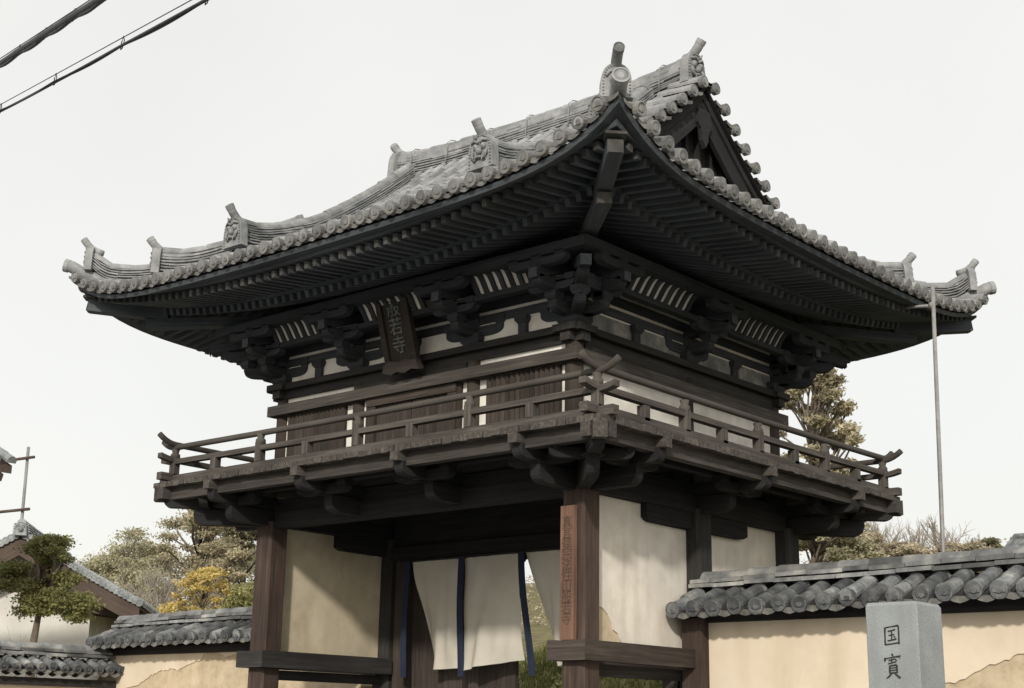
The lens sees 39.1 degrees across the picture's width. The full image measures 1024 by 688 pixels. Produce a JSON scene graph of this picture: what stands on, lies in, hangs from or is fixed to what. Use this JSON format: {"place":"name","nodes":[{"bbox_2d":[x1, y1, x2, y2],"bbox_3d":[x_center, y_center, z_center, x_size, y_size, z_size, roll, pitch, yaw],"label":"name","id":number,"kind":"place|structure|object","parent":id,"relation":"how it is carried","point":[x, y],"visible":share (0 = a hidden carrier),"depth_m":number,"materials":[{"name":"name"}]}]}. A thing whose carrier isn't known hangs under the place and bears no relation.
{"place":"outdoors","nodes":[
{"label":"outdoors","id":0,"kind":"place"},
{"bbox_2d":[0,447,16,480],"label":"neighbour house","id":1,"kind":"structure","parent":0,"point":[6,458],"depth_m":24.93,"materials":[{"name":"paint"}]},
{"bbox_2d":[0,0,105,67],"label":"overhead cable","id":2,"kind":"object","parent":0,"point":[66,20],"visible":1,"depth_m":15.44,"materials":[{"name":"black rubber"}]},
{"bbox_2d":[0,0,208,112],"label":"overhead cable","id":3,"kind":"object","parent":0,"point":[166,22],"visible":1,"depth_m":16.73,"materials":[{"name":"black rubber"}]},
{"bbox_2d":[97,583,661,687],"bbox_3d":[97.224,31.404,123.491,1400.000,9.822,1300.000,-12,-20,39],"label":"ground","id":4,"kind":"structure","parent":0,"point":[541,633],"depth_m":36.26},
{"bbox_2d":[0,532,108,676],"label":"garden tree","id":5,"kind":"object","parent":4,"relation":"on","point":[44,592],"visible":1,"depth_m":27.21,"materials":[{"name":"green plant"}]},
{"bbox_2d":[0,640,124,687],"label":"plaster wall","id":6,"kind":"structure","parent":4,"relation":"on","point":[42,664],"depth_m":18.69,"materials":[{"name":"tile"}]},
{"bbox_2d":[0,519,159,679],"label":"tiled house","id":7,"kind":"structure","parent":4,"relation":"on","point":[117,598],"depth_m":34.00,"materials":[{"name":"paint"}]},
{"bbox_2d":[0,447,34,518],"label":"bamboo rack","id":8,"kind":"object","parent":7,"relation":"on","point":[22,509],"visible":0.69,"depth_m":51.16,"materials":[{"name":"wood"}]},
{"bbox_2d":[77,550,141,584],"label":"olive tree","id":9,"kind":"object","parent":4,"relation":"on","point":[96,564],"visible":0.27,"depth_m":67.33,"materials":[{"name":"green plant"}]},
{"bbox_2d":[95,526,176,609],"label":"tree","id":10,"kind":"object","parent":4,"relation":"on","point":[122,554],"visible":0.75,"depth_m":54.07,"materials":[{"name":"green plant"}]},
{"bbox_2d":[106,545,188,606],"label":"olive tree","id":11,"kind":"object","parent":4,"relation":"on","point":[165,567],"visible":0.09,"depth_m":65.55,"materials":[{"name":"green plant"}]},
{"bbox_2d":[114,566,184,609],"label":"bare tree","id":12,"kind":"object","parent":4,"relation":"on","point":[132,592],"visible":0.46,"depth_m":48.42,"materials":[{"name":"brown plant"}]},
{"bbox_2d":[135,562,180,608],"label":"bare tree","id":13,"kind":"object","parent":4,"relation":"on","point":[154,584],"visible":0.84,"depth_m":49.16,"materials":[{"name":"brown plant"}]},
{"bbox_2d":[161,554,226,608],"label":"bare tree","id":14,"kind":"object","parent":4,"relation":"on","point":[209,606],"visible":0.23,"depth_m":49.08,"materials":[{"name":"brown plant"}]},
{"bbox_2d":[157,565,233,612],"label":"yellow tree","id":15,"kind":"object","parent":4,"relation":"on","point":[200,580],"visible":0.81,"depth_m":40.16,"materials":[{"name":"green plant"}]},
{"bbox_2d":[146,509,253,611],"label":"conifer tree","id":16,"kind":"object","parent":4,"relation":"on","point":[201,549],"visible":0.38,"depth_m":53.88,"materials":[{"name":"green plant"}]},
{"bbox_2d":[85,606,372,687],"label":"plaster wall","id":17,"kind":"structure","parent":4,"relation":"on","point":[192,649],"depth_m":18.41,"materials":[{"name":"beige paint"}]},
{"bbox_2d":[202,537,255,603],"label":"olive tree","id":18,"kind":"object","parent":4,"relation":"on","point":[252,570],"visible":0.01,"depth_m":60.98,"materials":[{"name":"green plant"}]},
{"bbox_2d":[219,581,253,608],"bbox_3d":[-6.923,7.046,37.382,1.298,1.950,3.906,5,-16,-15],"label":"green shrub","id":19,"kind":"object","parent":4,"relation":"on","point":[241,596],"visible":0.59,"depth_m":36.44,"materials":[{"name":"green plant"}]},
{"bbox_2d":[219,527,256,586],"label":"conifer tree","id":20,"kind":"object","parent":4,"relation":"on","point":[251,536],"visible":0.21,"depth_m":56.12,"materials":[{"name":"green plant"}]},
{"bbox_2d":[518,639,661,687],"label":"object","id":21,"kind":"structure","parent":4,"relation":"on","point":[555,670],"depth_m":26.43,"materials":[{"name":"green plant"}]},
{"bbox_2d":[181,537,1006,628],"bbox_3d":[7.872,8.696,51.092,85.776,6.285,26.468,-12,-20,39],"label":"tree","id":22,"kind":"object","parent":4,"relation":"on","point":[534,618],"depth_m":54.39,"materials":[{"name":"green plant"}]},
{"bbox_2d":[551,674,661,687],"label":"ground cover","id":23,"kind":"object","parent":4,"relation":"on","point":[560,684],"visible":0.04,"depth_m":24.80,"materials":[{"name":"green plant"}]},
{"bbox_2d":[779,368,865,562],"bbox_3d":[7.083,3.425,33.622,2.292,6.539,3.688,-2,-15,11],"label":"conifer tree","id":24,"kind":"object","parent":4,"relation":"on","point":[815,418],"visible":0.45,"depth_m":33.20,"materials":[{"name":"green plant"}]},
{"bbox_2d":[799,521,885,582],"bbox_3d":[6.910,4.804,30.788,2.004,2.763,3.003,0,-15,3],"label":"bushy tree","id":25,"kind":"object","parent":4,"relation":"on","point":[836,549],"visible":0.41,"depth_m":30.90,"materials":[{"name":"green plant"}]},
{"bbox_2d":[665,546,1023,687],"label":"plaster wall","id":26,"kind":"structure","parent":4,"relation":"on","point":[790,626],"depth_m":12.52,"materials":[{"name":"beige paint"}]},
{"bbox_2d":[823,529,895,561],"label":"scrub tree","id":27,"kind":"object","parent":4,"relation":"on","point":[873,536],"visible":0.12,"depth_m":43.34,"materials":[{"name":"green plant"}]},
{"bbox_2d":[865,521,884,542],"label":"bare tree","id":28,"kind":"object","parent":4,"relation":"on","point":[867,527],"visible":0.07,"depth_m":46.35,"materials":[{"name":"plant"}]},
{"bbox_2d":[868,516,909,542],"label":"bare tree","id":29,"kind":"object","parent":4,"relation":"on","point":[896,536],"visible":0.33,"depth_m":47.31,"materials":[{"name":"plant"}]},
{"bbox_2d":[885,518,931,546],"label":"bare tree","id":30,"kind":"object","parent":4,"relation":"on","point":[918,538],"visible":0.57,"depth_m":49.12,"materials":[{"name":"plant"}]},
{"bbox_2d":[883,540,938,556],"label":"scrub tree","id":31,"kind":"object","parent":4,"relation":"on","point":[902,548],"visible":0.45,"depth_m":42.77,"materials":[{"name":"brown plant"}]},
{"bbox_2d":[905,285,945,551],"bbox_3d":[4.064,2.324,13.958,0.265,5.932,0.954,2,-15,-5],"label":"metal pole","id":32,"kind":"object","parent":4,"relation":"on","point":[931,305],"visible":0.76,"depth_m":14.13,"materials":[{"name":"grey metal"}]},
{"bbox_2d":[916,516,973,548],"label":"bare tree","id":33,"kind":"object","parent":4,"relation":"on","point":[935,534],"visible":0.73,"depth_m":47.19,"materials":[{"name":"plant"}]},
{"bbox_2d":[930,541,995,572],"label":"scrub tree","id":34,"kind":"object","parent":4,"relation":"on","point":[950,546],"visible":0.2,"depth_m":42.94,"materials":[{"name":"brown plant"}]},
{"bbox_2d":[965,534,983,542],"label":"bare tree","id":35,"kind":"object","parent":4,"relation":"on","point":[972,539],"visible":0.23,"depth_m":51.64,"materials":[{"name":"brown plant"}]},
{"bbox_2d":[979,537,1003,547],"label":"pine","id":36,"kind":"object","parent":4,"relation":"on","point":[993,542],"visible":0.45,"depth_m":48.56,"materials":[{"name":"green plant"}]},
{"bbox_2d":[1004,533,1023,547],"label":"house","id":37,"kind":"structure","parent":4,"relation":"on","point":[1016,539],"depth_m":37.71,"materials":[{"name":"grey tile"}]},
{"bbox_2d":[0,0,1023,607],"label":"sky","id":38,"kind":"structure","parent":0,"point":[889,130],"materials":[{"name":"white"}]},
{"bbox_2d":[865,601,945,687],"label":"stone pillar","id":39,"kind":"structure","parent":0,"point":[904,644],"depth_m":8.94,"materials":[{"name":"grey stone"}]},
{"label":"podium","id":40,"kind":"structure","parent":0,"visible":0},
{"bbox_2d":[62,37,996,687],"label":"temple gate","id":41,"kind":"structure","parent":40,"relation":"on","point":[640,305],"depth_m":13.99,"materials":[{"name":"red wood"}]},
{"bbox_2d":[282,403,352,456],"bbox_3d":[-2.071,0.993,15.176,1.060,0.645,0.065,-12,-20,39],"label":"lattice window","id":42,"kind":"structure","parent":41,"relation":"in","point":[338,410],"depth_m":15.13,"materials":[{"name":"brown wood"}]},
{"bbox_2d":[371,280,423,375],"bbox_3d":[-1.161,-0.197,14.268,0.520,0.970,0.367,-12,-20,39],"label":"name plaque","id":43,"kind":"object","parent":41,"relation":"attached to","point":[399,342],"visible":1,"depth_m":14.26,"materials":[{"name":"brown wood"}]},
{"bbox_2d":[410,560,519,687],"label":"door leaf","id":44,"kind":"structure","parent":41,"relation":"in","point":[422,674],"depth_m":15.85,"materials":[{"name":"brown wood"}]},
{"bbox_2d":[400,547,561,676],"bbox_3d":[0.091,2.809,15.046,3.440,1.287,0.365,-12,-20,39],"label":"curtain","id":45,"kind":"object","parent":41,"relation":"hanging from","point":[495,583],"visible":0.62,"depth_m":15.33,"materials":[{"name":"white fabric"}]},
{"bbox_2d":[479,362,565,423],"bbox_3d":[0.094,0.544,13.355,1.060,0.645,0.065,-12,-20,39],"label":"lattice window","id":46,"kind":"structure","parent":41,"relation":"in","point":[554,369],"depth_m":13.36,"materials":[{"name":"brown wood"}]},
{"bbox_2d":[559,505,576,639],"bbox_3d":[0.486,1.968,12.436,0.150,1.149,0.048,-12,-20,39],"label":"name board","id":47,"kind":"object","parent":41,"relation":"on","point":[568,579],"visible":1,"depth_m":12.41,"materials":[{"name":"brown wood"}]}
]}

